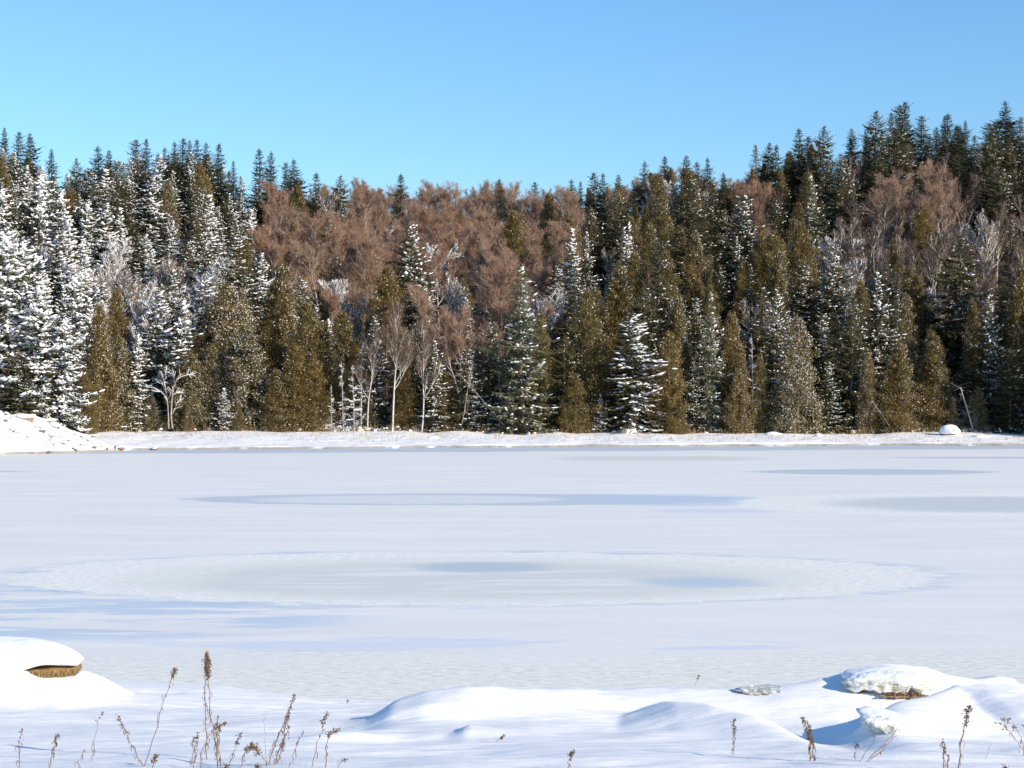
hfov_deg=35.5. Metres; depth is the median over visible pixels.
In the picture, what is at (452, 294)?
maple tree
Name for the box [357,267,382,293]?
maple tree
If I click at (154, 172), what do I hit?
spruce tree
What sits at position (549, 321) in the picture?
maple tree
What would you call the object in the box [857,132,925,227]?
spruce tree
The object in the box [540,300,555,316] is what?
maple tree
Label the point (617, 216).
spruce tree
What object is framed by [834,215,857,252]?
maple tree
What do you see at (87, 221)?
spruce tree
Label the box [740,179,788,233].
maple tree
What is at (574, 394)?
cedar tree
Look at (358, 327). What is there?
maple tree
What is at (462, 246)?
maple tree
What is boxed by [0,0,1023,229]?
sky
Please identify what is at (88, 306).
spruce tree
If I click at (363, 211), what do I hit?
maple tree
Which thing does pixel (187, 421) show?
cedar tree
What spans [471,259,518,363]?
maple tree
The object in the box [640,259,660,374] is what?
larch tree
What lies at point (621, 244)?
spruce tree
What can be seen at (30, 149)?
spruce tree
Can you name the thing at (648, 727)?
snow bank
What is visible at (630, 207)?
spruce tree
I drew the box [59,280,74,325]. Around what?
spruce tree
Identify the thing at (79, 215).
spruce tree
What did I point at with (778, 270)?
cedar tree
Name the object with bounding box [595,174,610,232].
spruce tree
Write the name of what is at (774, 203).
cedar tree
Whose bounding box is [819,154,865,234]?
spruce tree
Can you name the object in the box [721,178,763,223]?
maple tree
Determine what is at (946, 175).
birch tree
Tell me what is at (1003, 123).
spruce tree
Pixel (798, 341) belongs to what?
cedar tree
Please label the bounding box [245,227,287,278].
maple tree
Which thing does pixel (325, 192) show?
maple tree
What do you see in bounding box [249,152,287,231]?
spruce tree
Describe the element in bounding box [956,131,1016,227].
spruce tree
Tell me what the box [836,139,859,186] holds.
spruce tree
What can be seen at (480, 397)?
dead pole
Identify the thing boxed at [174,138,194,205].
spruce tree
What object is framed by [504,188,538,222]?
maple tree
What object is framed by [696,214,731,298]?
cedar tree
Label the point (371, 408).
spruce tree
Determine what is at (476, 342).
larch tree
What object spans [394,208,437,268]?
maple tree
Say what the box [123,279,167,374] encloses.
maple tree
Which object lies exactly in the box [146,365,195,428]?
forked tree
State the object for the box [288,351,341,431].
cedar tree
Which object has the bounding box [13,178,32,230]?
spruce tree
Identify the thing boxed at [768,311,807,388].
spruce tree
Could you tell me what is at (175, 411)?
spruce tree
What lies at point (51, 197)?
spruce tree
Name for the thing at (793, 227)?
cedar tree
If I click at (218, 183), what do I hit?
spruce tree
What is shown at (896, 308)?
spruce tree
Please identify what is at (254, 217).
spruce tree
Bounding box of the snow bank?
[0,664,1023,767]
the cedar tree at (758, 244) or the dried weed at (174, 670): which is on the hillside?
the cedar tree at (758, 244)
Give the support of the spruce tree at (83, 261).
on the hillside
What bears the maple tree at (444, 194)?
on the hillside
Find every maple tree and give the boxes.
[0,228,20,258]
[15,235,37,266]
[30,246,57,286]
[51,267,106,303]
[84,300,113,333]
[86,278,123,320]
[95,234,136,285]
[95,262,150,347]
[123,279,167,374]
[124,291,147,324]
[125,305,177,400]
[133,289,194,385]
[134,298,201,360]
[147,252,193,301]
[182,265,228,344]
[186,253,239,341]
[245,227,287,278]
[257,223,280,277]
[258,179,289,238]
[258,187,293,232]
[261,239,289,281]
[271,229,301,266]
[273,205,306,240]
[277,207,346,298]
[280,263,296,297]
[285,242,329,318]
[287,239,323,315]
[298,207,360,270]
[303,189,328,224]
[310,191,337,224]
[314,285,354,347]
[317,223,348,291]
[317,278,353,335]
[318,183,348,213]
[318,212,338,223]
[323,211,353,252]
[333,299,365,386]
[336,227,392,291]
[338,257,355,305]
[340,189,383,265]
[340,281,375,359]
[344,198,372,241]
[344,240,359,291]
[347,187,379,222]
[350,176,366,199]
[356,289,406,375]
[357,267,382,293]
[359,183,387,218]
[359,225,390,264]
[360,199,394,238]
[367,207,400,245]
[372,239,400,271]
[374,188,401,226]
[381,225,404,262]
[383,218,420,263]
[385,184,409,209]
[391,241,471,329]
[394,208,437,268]
[395,220,457,272]
[397,186,433,224]
[397,199,421,240]
[403,325,425,363]
[405,282,439,335]
[406,286,443,374]
[409,202,455,271]
[415,223,438,253]
[416,231,438,270]
[417,302,488,397]
[420,179,437,213]
[421,241,464,321]
[424,185,442,214]
[424,216,477,263]
[430,205,458,222]
[432,195,474,234]
[433,222,480,275]
[433,270,475,356]
[435,180,471,210]
[443,205,464,245]
[444,255,472,289]
[453,222,477,275]
[457,179,492,211]
[459,194,482,216]
[463,212,490,238]
[466,219,488,279]
[469,186,504,232]
[469,236,524,324]
[469,250,531,329]
[471,206,504,265]
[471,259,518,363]
[473,321,505,387]
[477,181,536,220]
[479,237,496,287]
[493,222,505,240]
[493,237,501,262]
[494,270,535,352]
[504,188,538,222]
[505,295,567,356]
[512,258,554,315]
[519,225,547,270]
[521,258,553,300]
[522,188,544,227]
[524,217,544,258]
[536,255,558,300]
[537,187,559,208]
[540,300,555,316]
[541,287,568,323]
[544,219,591,309]
[547,225,576,255]
[551,251,565,286]
[552,201,587,228]
[553,183,585,241]
[554,186,581,209]
[574,215,586,242]
[593,246,616,304]
[598,188,632,221]
[612,188,630,207]
[621,183,642,215]
[629,177,643,204]
[639,193,673,223]
[641,175,672,214]
[650,179,679,221]
[660,167,679,183]
[678,166,705,183]
[691,188,712,219]
[703,181,726,223]
[719,210,735,257]
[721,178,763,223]
[722,229,745,264]
[725,185,740,224]
[738,298,764,348]
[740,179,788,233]
[740,198,772,248]
[759,301,785,348]
[814,235,864,293]
[818,256,867,321]
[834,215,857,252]
[859,170,938,252]
[909,178,973,247]
[916,159,960,240]
[922,286,954,334]
[951,228,983,266]
[954,208,999,287]
[974,278,998,336]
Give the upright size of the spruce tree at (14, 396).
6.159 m
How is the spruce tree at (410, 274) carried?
on the hillside
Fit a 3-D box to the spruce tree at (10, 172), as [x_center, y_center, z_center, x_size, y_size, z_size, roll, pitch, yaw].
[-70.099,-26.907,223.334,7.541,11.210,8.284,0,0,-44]
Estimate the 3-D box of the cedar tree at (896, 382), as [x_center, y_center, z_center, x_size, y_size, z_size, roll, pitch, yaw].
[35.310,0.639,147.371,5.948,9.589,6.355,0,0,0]
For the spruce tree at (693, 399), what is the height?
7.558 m
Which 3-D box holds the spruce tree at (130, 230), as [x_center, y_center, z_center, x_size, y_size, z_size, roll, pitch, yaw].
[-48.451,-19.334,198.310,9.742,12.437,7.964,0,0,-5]
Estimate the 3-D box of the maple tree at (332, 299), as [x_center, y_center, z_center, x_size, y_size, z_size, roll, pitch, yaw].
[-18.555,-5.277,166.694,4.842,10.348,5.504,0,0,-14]
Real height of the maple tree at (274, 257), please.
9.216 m
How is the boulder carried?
on the hillside
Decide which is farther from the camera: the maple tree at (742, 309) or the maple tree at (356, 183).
the maple tree at (356, 183)
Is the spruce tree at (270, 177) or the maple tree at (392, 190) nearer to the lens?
the spruce tree at (270, 177)
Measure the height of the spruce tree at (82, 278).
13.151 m
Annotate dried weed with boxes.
[15,728,23,767]
[48,733,59,767]
[91,712,103,760]
[115,714,143,765]
[144,667,177,765]
[151,754,159,767]
[189,732,199,767]
[200,721,227,767]
[201,651,217,759]
[214,716,222,767]
[229,732,242,765]
[239,741,267,767]
[268,694,295,764]
[289,730,303,766]
[312,711,329,767]
[325,727,340,767]
[567,749,574,767]
[730,718,736,754]
[800,717,815,760]
[866,723,903,761]
[940,739,949,767]
[958,705,972,767]
[995,718,1023,755]
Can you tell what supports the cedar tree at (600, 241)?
on the hillside
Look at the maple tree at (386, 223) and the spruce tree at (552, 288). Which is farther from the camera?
the maple tree at (386, 223)
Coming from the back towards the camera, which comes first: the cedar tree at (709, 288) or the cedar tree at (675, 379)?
the cedar tree at (709, 288)
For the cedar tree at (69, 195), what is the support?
on the hillside
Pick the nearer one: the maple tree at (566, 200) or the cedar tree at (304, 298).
the cedar tree at (304, 298)
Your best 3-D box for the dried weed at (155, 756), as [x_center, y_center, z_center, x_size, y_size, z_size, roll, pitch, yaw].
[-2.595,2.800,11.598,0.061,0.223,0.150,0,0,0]
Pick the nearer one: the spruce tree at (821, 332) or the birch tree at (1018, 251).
the spruce tree at (821, 332)
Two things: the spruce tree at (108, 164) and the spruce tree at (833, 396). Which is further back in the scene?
the spruce tree at (108, 164)
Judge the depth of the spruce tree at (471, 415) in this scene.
147.41 m
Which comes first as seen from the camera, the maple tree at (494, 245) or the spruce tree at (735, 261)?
the spruce tree at (735, 261)
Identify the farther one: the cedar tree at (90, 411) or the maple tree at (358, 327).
the maple tree at (358, 327)
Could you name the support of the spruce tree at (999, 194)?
on the hillside
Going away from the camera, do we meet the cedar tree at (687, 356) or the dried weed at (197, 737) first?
the dried weed at (197, 737)
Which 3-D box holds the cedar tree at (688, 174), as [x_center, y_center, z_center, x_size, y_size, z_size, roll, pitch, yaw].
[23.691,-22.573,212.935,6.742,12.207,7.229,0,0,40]
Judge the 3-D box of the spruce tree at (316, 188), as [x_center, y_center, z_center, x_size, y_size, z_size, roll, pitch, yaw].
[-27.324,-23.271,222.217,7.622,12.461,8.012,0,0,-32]
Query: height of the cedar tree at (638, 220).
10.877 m
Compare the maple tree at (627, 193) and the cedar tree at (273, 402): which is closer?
the cedar tree at (273, 402)
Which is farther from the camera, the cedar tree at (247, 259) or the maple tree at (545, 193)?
the maple tree at (545, 193)
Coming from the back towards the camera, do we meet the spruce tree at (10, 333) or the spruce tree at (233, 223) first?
the spruce tree at (233, 223)
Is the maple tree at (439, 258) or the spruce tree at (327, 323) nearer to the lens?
the spruce tree at (327, 323)
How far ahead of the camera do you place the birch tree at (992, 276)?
171.35 m
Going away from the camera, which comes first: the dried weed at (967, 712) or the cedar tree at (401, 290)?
the dried weed at (967, 712)
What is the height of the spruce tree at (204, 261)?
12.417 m
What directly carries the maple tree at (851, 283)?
on the hillside
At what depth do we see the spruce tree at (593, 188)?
225.23 m
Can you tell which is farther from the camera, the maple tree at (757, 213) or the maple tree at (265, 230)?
the maple tree at (265, 230)
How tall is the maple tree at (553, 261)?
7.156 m
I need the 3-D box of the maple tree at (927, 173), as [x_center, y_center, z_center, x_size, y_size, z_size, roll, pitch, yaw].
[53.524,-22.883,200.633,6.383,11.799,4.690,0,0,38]
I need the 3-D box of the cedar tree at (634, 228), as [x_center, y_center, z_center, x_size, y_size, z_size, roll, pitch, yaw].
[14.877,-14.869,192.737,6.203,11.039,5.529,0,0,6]
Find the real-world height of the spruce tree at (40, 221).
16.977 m
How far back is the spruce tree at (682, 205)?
203.69 m
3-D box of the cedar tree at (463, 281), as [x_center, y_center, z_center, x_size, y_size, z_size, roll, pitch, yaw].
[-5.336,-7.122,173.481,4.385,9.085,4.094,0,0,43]
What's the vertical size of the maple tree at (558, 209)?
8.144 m
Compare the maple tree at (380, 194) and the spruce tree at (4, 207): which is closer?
the spruce tree at (4, 207)
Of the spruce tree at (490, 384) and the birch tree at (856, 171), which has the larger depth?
the birch tree at (856, 171)
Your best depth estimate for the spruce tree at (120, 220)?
193.24 m
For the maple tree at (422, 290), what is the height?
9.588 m
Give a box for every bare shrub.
[340,412,357,426]
[478,414,496,429]
[957,409,966,424]
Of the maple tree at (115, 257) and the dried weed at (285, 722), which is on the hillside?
the maple tree at (115, 257)
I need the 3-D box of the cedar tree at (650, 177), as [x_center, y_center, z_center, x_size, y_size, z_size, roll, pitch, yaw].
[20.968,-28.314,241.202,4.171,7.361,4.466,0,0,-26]
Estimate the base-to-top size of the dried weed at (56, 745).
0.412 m
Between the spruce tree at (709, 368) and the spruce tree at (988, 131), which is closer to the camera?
the spruce tree at (709, 368)
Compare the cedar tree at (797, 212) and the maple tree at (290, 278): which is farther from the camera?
the cedar tree at (797, 212)
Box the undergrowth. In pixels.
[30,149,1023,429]
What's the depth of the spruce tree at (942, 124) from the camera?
236.97 m
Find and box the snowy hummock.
[0,636,83,677]
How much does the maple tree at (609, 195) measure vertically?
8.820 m
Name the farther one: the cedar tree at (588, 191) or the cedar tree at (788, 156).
the cedar tree at (588, 191)
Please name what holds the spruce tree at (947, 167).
on the hillside
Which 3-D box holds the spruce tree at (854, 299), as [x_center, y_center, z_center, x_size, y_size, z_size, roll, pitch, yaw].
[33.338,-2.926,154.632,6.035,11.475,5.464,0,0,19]
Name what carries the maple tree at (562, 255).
on the hillside
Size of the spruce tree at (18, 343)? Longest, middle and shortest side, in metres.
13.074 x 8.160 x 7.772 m
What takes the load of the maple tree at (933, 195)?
on the hillside
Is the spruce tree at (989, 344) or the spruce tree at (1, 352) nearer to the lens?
the spruce tree at (1, 352)
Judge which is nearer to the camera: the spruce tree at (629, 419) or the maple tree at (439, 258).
the spruce tree at (629, 419)
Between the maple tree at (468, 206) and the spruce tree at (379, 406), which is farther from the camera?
the maple tree at (468, 206)
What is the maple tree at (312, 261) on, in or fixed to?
on the hillside
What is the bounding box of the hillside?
[0,162,1023,454]
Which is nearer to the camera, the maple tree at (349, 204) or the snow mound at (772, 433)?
the snow mound at (772, 433)
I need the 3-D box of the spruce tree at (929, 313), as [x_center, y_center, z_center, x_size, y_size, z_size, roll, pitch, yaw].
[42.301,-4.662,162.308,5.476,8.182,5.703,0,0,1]
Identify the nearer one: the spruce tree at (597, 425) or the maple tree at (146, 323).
the spruce tree at (597, 425)
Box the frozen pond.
[0,445,1023,700]
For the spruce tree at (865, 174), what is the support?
on the hillside
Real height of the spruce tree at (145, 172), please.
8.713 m
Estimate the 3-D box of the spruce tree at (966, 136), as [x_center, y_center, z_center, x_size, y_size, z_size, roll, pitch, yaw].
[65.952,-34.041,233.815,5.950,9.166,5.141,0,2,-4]
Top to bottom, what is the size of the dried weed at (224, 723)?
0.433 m
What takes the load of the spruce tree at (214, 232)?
on the hillside
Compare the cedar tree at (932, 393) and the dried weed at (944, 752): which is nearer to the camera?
the dried weed at (944, 752)
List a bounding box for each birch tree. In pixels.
[354,324,385,431]
[382,298,419,431]
[400,201,420,234]
[412,319,442,432]
[475,252,486,297]
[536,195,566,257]
[795,145,822,177]
[830,228,859,258]
[835,215,890,309]
[838,156,868,194]
[843,194,866,244]
[843,254,868,319]
[852,224,870,276]
[865,198,877,254]
[866,215,887,276]
[869,196,904,287]
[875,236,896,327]
[887,166,904,242]
[890,273,925,312]
[892,187,924,248]
[892,224,908,274]
[894,239,928,326]
[899,144,918,188]
[919,209,975,303]
[924,151,950,189]
[942,172,977,226]
[945,278,996,336]
[962,247,975,276]
[963,172,984,225]
[968,150,1004,189]
[974,263,1004,306]
[988,202,1006,267]
[991,210,1011,281]
[997,212,1023,267]
[1003,256,1018,287]
[1006,243,1023,290]
[1009,193,1023,231]
[1017,217,1023,235]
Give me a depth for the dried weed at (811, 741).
12.73 m
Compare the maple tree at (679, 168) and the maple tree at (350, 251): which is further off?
the maple tree at (679, 168)
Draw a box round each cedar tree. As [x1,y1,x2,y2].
[0,155,17,208]
[24,181,52,240]
[50,186,90,244]
[71,372,104,433]
[78,304,127,431]
[99,332,152,430]
[106,288,134,365]
[131,393,164,431]
[150,350,224,431]
[153,179,182,248]
[179,397,197,431]
[181,212,211,271]
[187,280,271,410]
[189,160,221,234]
[193,343,235,429]
[212,323,274,430]
[228,287,256,342]
[232,239,262,305]
[232,404,246,430]
[251,326,288,407]
[253,259,310,388]
[258,367,292,432]
[261,343,332,431]
[282,221,299,284]
[282,300,348,422]
[287,185,311,257]
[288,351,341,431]
[294,288,312,330]
[304,401,320,431]
[316,296,341,365]
[320,310,373,420]
[346,265,422,399]
[351,281,373,359]
[353,295,382,373]
[384,363,422,430]
[389,270,412,320]
[420,372,462,431]
[447,277,478,350]
[450,210,470,270]
[481,210,539,312]
[512,213,540,293]
[524,311,561,429]
[527,346,552,412]
[535,192,558,266]
[548,306,584,378]
[554,288,624,429]
[556,372,594,433]
[558,241,591,306]
[560,212,577,268]
[563,229,591,290]
[572,286,606,369]
[583,187,593,233]
[583,208,606,278]
[585,261,641,389]
[602,189,624,263]
[603,328,629,405]
[614,183,625,220]
[616,215,642,276]
[619,204,642,257]
[624,248,646,334]
[638,172,672,255]
[638,221,657,297]
[639,206,651,232]
[640,330,696,434]
[642,249,691,338]
[645,172,652,194]
[650,358,678,421]
[651,194,677,281]
[655,292,701,390]
[666,167,677,193]
[669,398,689,434]
[670,168,703,239]
[670,224,686,286]
[676,339,696,419]
[679,230,716,320]
[680,263,709,340]
[692,284,724,358]
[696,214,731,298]
[702,254,722,311]
[712,326,748,411]
[713,310,750,431]
[721,354,758,433]
[729,257,754,342]
[734,232,801,338]
[743,168,771,248]
[748,232,767,306]
[748,352,772,432]
[753,244,799,358]
[759,372,806,433]
[764,315,834,433]
[768,168,792,243]
[768,183,789,222]
[783,150,796,202]
[783,218,803,286]
[785,202,813,252]
[786,220,825,328]
[786,228,811,309]
[796,171,823,237]
[805,144,819,168]
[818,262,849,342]
[824,310,847,380]
[844,279,882,366]
[852,352,887,433]
[869,339,926,432]
[883,237,905,315]
[890,292,922,388]
[897,265,939,352]
[901,203,947,289]
[911,327,954,407]
[911,339,960,431]
[920,227,943,294]
[946,396,960,428]
[954,300,992,401]
[960,386,988,430]
[967,414,980,431]
[984,260,1023,409]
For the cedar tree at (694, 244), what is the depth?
177.07 m
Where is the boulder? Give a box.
[938,424,959,434]
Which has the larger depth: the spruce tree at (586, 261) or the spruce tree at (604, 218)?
the spruce tree at (604, 218)
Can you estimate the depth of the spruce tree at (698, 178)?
222.09 m
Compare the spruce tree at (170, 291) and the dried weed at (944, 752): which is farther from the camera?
the spruce tree at (170, 291)
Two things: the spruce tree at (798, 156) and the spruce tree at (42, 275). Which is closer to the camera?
the spruce tree at (42, 275)
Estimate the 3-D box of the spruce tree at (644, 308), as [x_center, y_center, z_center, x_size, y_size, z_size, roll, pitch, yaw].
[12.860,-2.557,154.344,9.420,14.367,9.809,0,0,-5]
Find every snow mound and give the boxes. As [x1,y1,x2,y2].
[615,426,638,433]
[765,432,780,434]
[971,434,987,436]
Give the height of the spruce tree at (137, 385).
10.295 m
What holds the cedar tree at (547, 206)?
on the hillside
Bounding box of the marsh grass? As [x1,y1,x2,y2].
[99,421,1023,441]
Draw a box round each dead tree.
[328,384,334,431]
[337,363,349,431]
[346,365,361,431]
[354,340,365,427]
[747,334,760,429]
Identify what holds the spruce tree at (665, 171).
on the hillside
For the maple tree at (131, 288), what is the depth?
167.77 m
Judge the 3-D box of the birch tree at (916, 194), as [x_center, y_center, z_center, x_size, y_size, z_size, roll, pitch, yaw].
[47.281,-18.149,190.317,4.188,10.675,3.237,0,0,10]
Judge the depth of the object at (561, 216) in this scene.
218.04 m
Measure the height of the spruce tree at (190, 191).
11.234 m
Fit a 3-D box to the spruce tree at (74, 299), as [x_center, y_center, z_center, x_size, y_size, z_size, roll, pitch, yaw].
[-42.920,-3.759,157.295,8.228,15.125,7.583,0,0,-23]
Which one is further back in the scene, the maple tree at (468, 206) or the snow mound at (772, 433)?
the maple tree at (468, 206)
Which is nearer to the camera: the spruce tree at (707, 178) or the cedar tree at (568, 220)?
the cedar tree at (568, 220)
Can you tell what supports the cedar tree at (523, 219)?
on the hillside
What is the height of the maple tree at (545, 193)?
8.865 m
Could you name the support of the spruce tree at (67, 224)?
on the hillside
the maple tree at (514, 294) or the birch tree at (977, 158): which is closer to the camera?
the maple tree at (514, 294)
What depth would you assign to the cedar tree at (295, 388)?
146.54 m
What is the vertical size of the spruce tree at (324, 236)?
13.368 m
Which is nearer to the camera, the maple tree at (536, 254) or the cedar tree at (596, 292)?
the cedar tree at (596, 292)
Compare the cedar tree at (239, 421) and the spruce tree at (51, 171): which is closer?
the cedar tree at (239, 421)
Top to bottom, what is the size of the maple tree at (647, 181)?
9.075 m
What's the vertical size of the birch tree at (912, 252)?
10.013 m
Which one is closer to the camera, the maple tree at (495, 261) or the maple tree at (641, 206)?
the maple tree at (495, 261)
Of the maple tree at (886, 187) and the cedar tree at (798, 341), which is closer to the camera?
the cedar tree at (798, 341)
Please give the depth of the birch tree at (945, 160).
216.02 m
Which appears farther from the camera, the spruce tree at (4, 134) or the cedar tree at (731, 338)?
the spruce tree at (4, 134)
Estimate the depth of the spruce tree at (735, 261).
183.19 m
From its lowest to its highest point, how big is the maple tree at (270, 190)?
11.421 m
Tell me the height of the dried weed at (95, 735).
0.486 m
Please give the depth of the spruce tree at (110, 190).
204.98 m
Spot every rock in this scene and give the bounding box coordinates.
[16,414,29,419]
[27,414,35,422]
[39,428,47,432]
[44,418,57,422]
[48,432,57,436]
[49,422,59,429]
[116,445,125,450]
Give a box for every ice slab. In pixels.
[730,684,783,695]
[841,665,938,699]
[856,706,920,734]
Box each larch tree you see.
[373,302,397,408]
[468,314,493,413]
[482,307,504,381]
[627,237,643,312]
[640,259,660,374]
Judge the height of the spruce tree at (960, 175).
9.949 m
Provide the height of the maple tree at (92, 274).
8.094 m
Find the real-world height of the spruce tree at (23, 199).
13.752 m
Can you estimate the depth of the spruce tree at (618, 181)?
234.50 m
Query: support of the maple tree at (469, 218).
on the hillside
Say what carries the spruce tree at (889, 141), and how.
on the hillside
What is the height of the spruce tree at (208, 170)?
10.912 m
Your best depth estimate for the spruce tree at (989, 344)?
151.71 m
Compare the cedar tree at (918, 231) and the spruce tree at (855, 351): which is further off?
the cedar tree at (918, 231)
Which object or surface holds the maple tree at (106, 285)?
on the hillside
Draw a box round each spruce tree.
[0,128,10,164]
[0,148,7,164]
[0,172,27,250]
[0,185,36,295]
[0,217,38,305]
[0,225,61,413]
[0,253,53,402]
[0,275,89,432]
[0,299,30,381]
[0,347,54,418]
[3,152,24,201]
[5,131,32,197]
[6,179,30,237]
[10,164,33,239]
[11,184,23,232]
[11,235,59,352]
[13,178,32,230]
[17,182,65,284]
[18,132,61,188]
[20,170,79,250]
[24,259,57,347]
[24,315,104,437]
[31,210,102,311]
[32,272,58,322]
[33,166,49,197]
[38,228,78,323]
[41,309,61,393]
[45,149,64,199]
[45,182,57,212]
[45,189,77,269]
[47,175,75,259]
[47,234,69,298]
[48,255,71,323]
[50,283,79,365]
[53,267,99,356]
[53,270,110,390]
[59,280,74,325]
[60,157,86,212]
[61,173,72,201]
[65,249,97,311]
[68,295,103,390]
[69,194,101,269]
[71,172,90,201]
[72,170,102,222]
[73,199,100,274]
[74,168,123,237]
[75,235,106,276]
[76,145,112,206]
[86,200,127,299]
[86,281,129,344]
[90,179,156,269]
[91,150,114,202]
[91,180,131,259]
[102,160,142,236]
[109,159,119,204]
[111,207,133,275]
[111,228,140,298]
[115,162,139,223]
[120,140,150,185]
[121,333,159,431]
[122,158,142,247]
[126,233,159,295]
[127,231,154,281]
[128,153,142,199]
[128,175,170,258]
[131,139,154,210]
[132,153,187,235]
[132,288,182,414]
[135,171,155,229]
[139,148,183,217]
[139,247,166,296]
[139,268,192,388]
[154,297,202,425]
[156,171,187,239]
[156,213,182,266]
[156,220,182,290]
[163,394,181,429]
[166,141,189,215]
[166,241,199,313]
[166,400,182,431]
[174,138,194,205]
[174,273,237,368]
[175,151,196,229]
[177,138,219,215]
[177,231,220,328]
[178,211,230,283]
[179,143,235,212]
[179,187,218,263]
[183,141,194,190]
[184,155,224,212]
[190,193,233,270]
[206,229,265,345]
[210,144,241,222]
[210,387,235,430]
[214,171,241,245]
[214,206,229,246]
[216,163,227,206]
[217,232,237,284]
[218,214,242,274]
[221,193,239,245]
[223,160,239,212]
[228,208,267,286]
[234,176,251,222]
[235,192,248,233]
[236,148,277,233]
[236,220,264,283]
[247,207,264,259]
[247,250,274,340]
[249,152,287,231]
[271,162,302,225]
[278,159,312,211]
[291,275,331,335]
[306,173,335,224]
[308,218,351,313]
[309,306,331,376]
[321,318,337,394]
[325,176,352,253]
[352,314,399,428]
[361,398,385,430]
[363,190,386,243]
[374,223,444,358]
[384,175,418,258]
[385,326,444,417]
[404,281,443,341]
[410,340,454,432]
[411,294,446,392]
[430,348,500,432]
[448,297,478,378]
[464,313,510,421]
[474,264,570,434]
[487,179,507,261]
[489,387,510,431]
[513,324,555,401]
[525,182,546,243]
[529,404,545,432]
[533,263,574,321]
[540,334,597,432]
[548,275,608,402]
[553,180,583,239]
[554,227,587,305]
[575,182,584,219]
[576,231,601,290]
[577,172,608,231]
[578,311,677,433]
[580,206,613,295]
[589,393,607,432]
[591,199,643,296]
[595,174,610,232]
[597,197,610,257]
[598,196,642,274]
[600,226,642,303]
[605,284,676,413]
[607,175,630,216]
[609,332,654,417]
[620,222,636,275]
[628,160,650,230]
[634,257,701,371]
[636,238,700,345]
[638,292,691,347]
[652,156,679,226]
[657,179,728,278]
[665,207,735,314]
[671,187,692,244]
[672,155,693,199]
[672,293,707,363]
[680,172,703,231]
[681,361,713,432]
[685,297,719,376]
[691,291,733,432]
[693,163,715,230]
[697,184,732,266]
[700,157,719,230]
[701,176,743,252]
[702,194,774,303]
[706,265,747,351]
[708,322,748,395]
[722,236,745,314]
[723,241,732,296]
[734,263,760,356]
[737,144,793,228]
[739,287,804,409]
[746,143,762,219]
[749,285,803,415]
[755,142,776,223]
[764,197,788,251]
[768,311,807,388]
[778,163,829,236]
[783,129,814,212]
[787,136,821,210]
[788,264,826,346]
[790,125,846,211]
[795,314,854,406]
[799,174,831,281]
[801,337,860,424]
[802,361,856,433]
[803,399,832,433]
[804,243,862,363]
[811,200,836,272]
[817,159,834,218]
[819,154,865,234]
[819,314,886,434]
[820,159,872,244]
[823,155,837,204]
[831,129,861,178]
[833,295,881,399]
[835,175,873,239]
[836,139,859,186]
[849,109,907,197]
[852,153,878,220]
[855,135,873,191]
[856,132,867,174]
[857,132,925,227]
[857,271,905,398]
[858,151,899,234]
[864,262,911,366]
[879,104,921,175]
[879,112,903,180]
[881,101,925,180]
[882,294,916,429]
[897,179,918,237]
[910,134,941,204]
[911,115,935,166]
[911,298,952,367]
[915,232,1004,384]
[916,127,944,174]
[920,113,976,199]
[930,164,970,235]
[935,117,953,159]
[936,124,980,210]
[936,126,976,178]
[940,155,977,224]
[945,125,972,165]
[953,121,973,165]
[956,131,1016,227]
[956,294,1015,425]
[964,135,988,196]
[967,123,1022,181]
[969,168,1020,240]
[975,123,1022,190]
[976,167,1023,256]
[981,348,1023,434]
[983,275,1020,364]
[985,100,1022,161]
[987,139,1023,196]
[996,220,1023,297]
[998,121,1023,179]
[1000,142,1022,213]
[1006,159,1023,236]
[1013,116,1023,170]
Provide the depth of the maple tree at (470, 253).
199.29 m
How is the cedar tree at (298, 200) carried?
on the hillside
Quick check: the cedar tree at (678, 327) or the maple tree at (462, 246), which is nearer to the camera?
the cedar tree at (678, 327)
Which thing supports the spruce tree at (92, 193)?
on the hillside
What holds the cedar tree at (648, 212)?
on the hillside
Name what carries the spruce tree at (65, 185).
on the hillside
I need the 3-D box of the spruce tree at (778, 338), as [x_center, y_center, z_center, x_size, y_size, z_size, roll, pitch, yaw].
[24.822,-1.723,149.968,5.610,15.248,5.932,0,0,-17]
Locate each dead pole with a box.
[455,373,507,430]
[460,364,473,429]
[868,398,893,432]
[954,382,976,431]
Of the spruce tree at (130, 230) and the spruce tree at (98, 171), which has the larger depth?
the spruce tree at (98, 171)
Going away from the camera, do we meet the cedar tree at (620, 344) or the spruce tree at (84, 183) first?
the cedar tree at (620, 344)
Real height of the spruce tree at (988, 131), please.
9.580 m
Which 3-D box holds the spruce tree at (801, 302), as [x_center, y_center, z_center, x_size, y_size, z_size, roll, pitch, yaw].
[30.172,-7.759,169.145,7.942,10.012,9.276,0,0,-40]
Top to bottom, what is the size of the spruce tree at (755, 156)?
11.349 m
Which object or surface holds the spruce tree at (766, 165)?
on the hillside
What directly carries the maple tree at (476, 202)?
on the hillside
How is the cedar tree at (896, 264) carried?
on the hillside
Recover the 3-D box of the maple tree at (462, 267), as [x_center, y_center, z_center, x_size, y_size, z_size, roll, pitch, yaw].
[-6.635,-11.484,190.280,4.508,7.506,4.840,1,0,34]
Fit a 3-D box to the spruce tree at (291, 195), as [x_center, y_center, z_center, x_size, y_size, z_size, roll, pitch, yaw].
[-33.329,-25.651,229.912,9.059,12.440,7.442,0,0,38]
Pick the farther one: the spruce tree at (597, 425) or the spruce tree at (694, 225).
the spruce tree at (694, 225)

